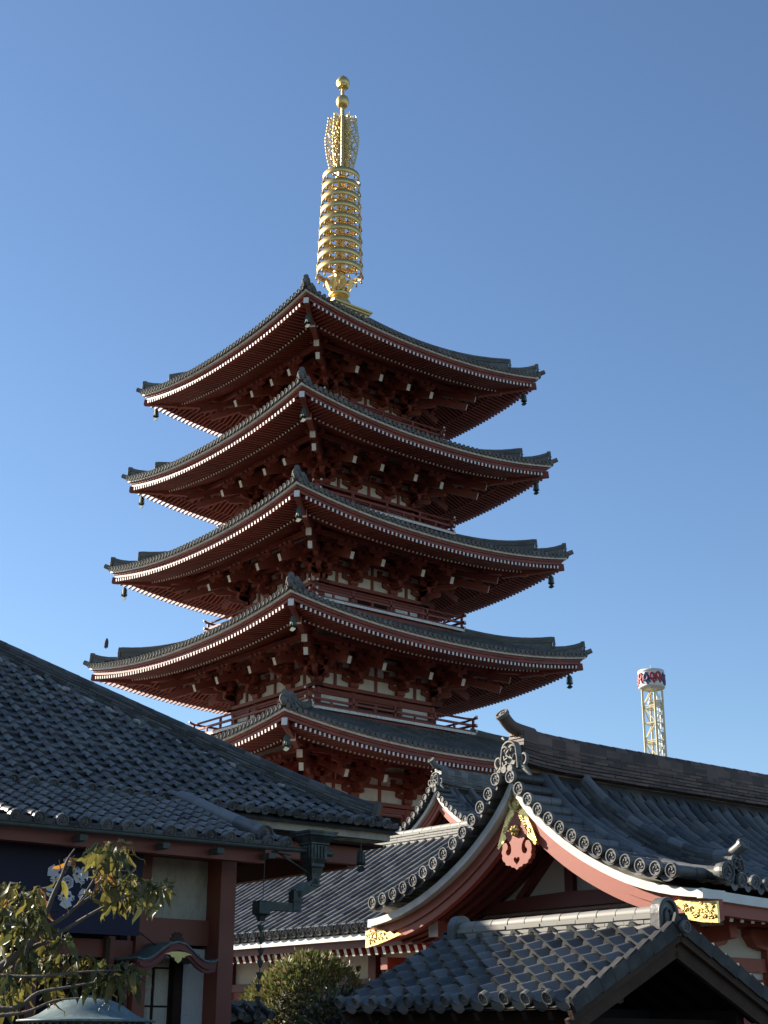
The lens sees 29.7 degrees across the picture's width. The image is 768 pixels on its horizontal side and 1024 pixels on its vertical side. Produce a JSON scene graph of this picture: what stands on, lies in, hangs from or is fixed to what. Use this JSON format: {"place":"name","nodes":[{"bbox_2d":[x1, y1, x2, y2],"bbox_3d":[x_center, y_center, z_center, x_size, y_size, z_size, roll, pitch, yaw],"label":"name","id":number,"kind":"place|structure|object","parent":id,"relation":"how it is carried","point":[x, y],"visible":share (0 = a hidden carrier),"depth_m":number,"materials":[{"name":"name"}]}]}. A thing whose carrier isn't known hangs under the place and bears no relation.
{"place":"outdoors","nodes":[
{"label":"outdoors","id":0,"kind":"place"},
{"bbox_2d":[0,0,767,773],"label":"sky","id":1,"kind":"structure","parent":0,"point":[577,190],"materials":[{"name":"blue"}]},
{"bbox_2d":[396,757,496,831],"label":"gable hall","id":2,"kind":"structure","parent":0,"point":[453,795],"depth_m":45.95,"materials":[{"name":"tile"}]},
{"bbox_2d":[334,897,767,1023],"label":"tiled shed","id":3,"kind":"structure","parent":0,"point":[662,960],"depth_m":13.10,"materials":[{"name":"tile"}]},
{"bbox_2d":[637,665,666,756],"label":"ride tower","id":4,"kind":"structure","parent":0,"point":[650,680],"depth_m":167.13,"materials":[{"name":"white metal"}]},
{"label":"ground","id":5,"kind":"structure","parent":0,"visible":0},
{"bbox_2d":[16,995,155,1023],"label":"lantern","id":6,"kind":"object","parent":5,"relation":"on","point":[89,1011],"visible":0.88,"depth_m":10.68,"materials":[{"name":"grey metal"}]},
{"bbox_2d":[0,838,175,1023],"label":"tree","id":7,"kind":"object","parent":5,"relation":"on","point":[110,860],"visible":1,"depth_m":8.51,"materials":[{"name":"green plant"}]},
{"bbox_2d":[0,640,399,1023],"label":"tiled hall","id":8,"kind":"structure","parent":5,"relation":"on","point":[206,823],"depth_m":17.25,"materials":[{"name":"tile"}]},
{"bbox_2d":[0,841,143,935],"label":"banner","id":9,"kind":"object","parent":8,"relation":"hanging from","point":[29,866],"visible":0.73,"depth_m":15.16,"materials":[{"name":"blue fabric"}]},
{"bbox_2d":[144,956,171,1023],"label":"lattice door","id":10,"kind":"structure","parent":8,"relation":"in","point":[157,994],"depth_m":16.12,"materials":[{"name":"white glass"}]},
{"bbox_2d":[253,921,263,1023],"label":"rain chain","id":11,"kind":"object","parent":8,"relation":"hanging from","point":[259,973],"visible":1,"depth_m":15.70,"materials":[{"name":"green metal"}]},
{"bbox_2d":[355,850,365,871],"bbox_3d":[-0.318,4.747,19.867,0.151,0.393,0.118,-10,-23,27],"label":"wind bell","id":12,"kind":"object","parent":8,"relation":"hanging from","point":[360,859],"visible":1,"depth_m":19.82,"materials":[{"name":"green metal"}]},
{"bbox_2d":[231,1000,275,1023],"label":"tiled roof","id":13,"kind":"structure","parent":5,"relation":"on","point":[241,1013],"depth_m":21.91,"materials":[{"name":"grey tile"}]},
{"bbox_2d":[238,947,369,1023],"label":"shrub","id":14,"kind":"object","parent":5,"relation":"on","point":[315,968],"visible":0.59,"depth_m":26.72,"materials":[{"name":"green plant"}]},
{"bbox_2d":[291,975,381,1023],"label":"shrub","id":15,"kind":"object","parent":5,"relation":"on","point":[317,1009],"visible":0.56,"depth_m":14.58,"materials":[{"name":"green plant"}]},
{"bbox_2d":[83,75,592,830],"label":"pagoda","id":16,"kind":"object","parent":5,"relation":"on","point":[373,571],"visible":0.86,"depth_m":70.19,"materials":[{"name":"red paint"}]},
{"bbox_2d":[104,638,108,648],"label":"bird","id":17,"kind":"object","parent":16,"relation":"on","point":[106,642],"visible":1,"depth_m":73.40},
{"bbox_2d":[121,587,126,599],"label":"wind bell","id":18,"kind":"object","parent":16,"relation":"hanging from","point":[124,594],"visible":1,"depth_m":74.23,"materials":[{"name":"green metal"}]},
{"bbox_2d":[138,496,143,508],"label":"wind bell","id":19,"kind":"object","parent":16,"relation":"hanging from","point":[141,501],"visible":1,"depth_m":75.88,"materials":[{"name":"green metal"}]},
{"bbox_2d":[153,406,158,420],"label":"wind bell","id":20,"kind":"object","parent":16,"relation":"hanging from","point":[156,413],"visible":1,"depth_m":77.56,"materials":[{"name":"green metal"}]},
{"bbox_2d":[283,734,290,750],"bbox_3d":[-3.906,9.171,58.149,0.267,0.890,0.342,16,-25,-36],"label":"wind bell","id":21,"kind":"object","parent":16,"relation":"hanging from","point":[286,742],"visible":1,"depth_m":58.07,"materials":[{"name":"metal"}]},
{"bbox_2d":[289,611,296,630],"bbox_3d":[-3.805,4.567,60.587,0.267,0.890,0.342,16,-25,-36],"label":"wind bell","id":22,"kind":"object","parent":16,"relation":"hanging from","point":[293,623],"visible":1,"depth_m":60.52,"materials":[{"name":"green metal"}]},
{"bbox_2d":[295,507,301,521],"bbox_3d":[-3.704,0.021,63.004,0.267,0.890,0.342,16,-25,-36],"label":"wind bell","id":23,"kind":"object","parent":16,"relation":"hanging from","point":[298,515],"visible":1,"depth_m":62.92,"materials":[{"name":"green metal"}]},
{"bbox_2d":[300,408,306,421],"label":"wind bell","id":24,"kind":"object","parent":16,"relation":"hanging from","point":[303,414],"visible":1,"depth_m":65.19,"materials":[{"name":"metal"}]},
{"bbox_2d":[304,314,310,327],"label":"wind bell","id":25,"kind":"object","parent":16,"relation":"hanging from","point":[307,322],"visible":1,"depth_m":67.35,"materials":[{"name":"green metal"}]},
{"bbox_2d":[521,391,526,405],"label":"wind bell","id":26,"kind":"object","parent":16,"relation":"hanging from","point":[524,399],"visible":1,"depth_m":75.49,"materials":[{"name":"green metal"}]},
{"bbox_2d":[533,482,538,494],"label":"wind bell","id":27,"kind":"object","parent":16,"relation":"hanging from","point":[536,487],"visible":1,"depth_m":73.73,"materials":[{"name":"green metal"}]},
{"bbox_2d":[548,575,553,588],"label":"wind bell","id":28,"kind":"object","parent":16,"relation":"hanging from","point":[550,580],"visible":1,"depth_m":71.95,"materials":[{"name":"green metal"}]},
{"bbox_2d":[566,673,572,688],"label":"wind bell","id":29,"kind":"object","parent":16,"relation":"hanging from","point":[569,682],"visible":1,"depth_m":70.12,"materials":[{"name":"green metal"}]},
{"bbox_2d":[231,821,471,1007],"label":"corridor wing","id":30,"kind":"structure","parent":5,"relation":"on","point":[335,913],"depth_m":33.24,"materials":[{"name":"grey tile"}]},
{"bbox_2d":[365,709,767,1023],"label":"gable hall","id":31,"kind":"structure","parent":5,"relation":"on","point":[560,825],"depth_m":25.54,"materials":[{"name":"tile"}]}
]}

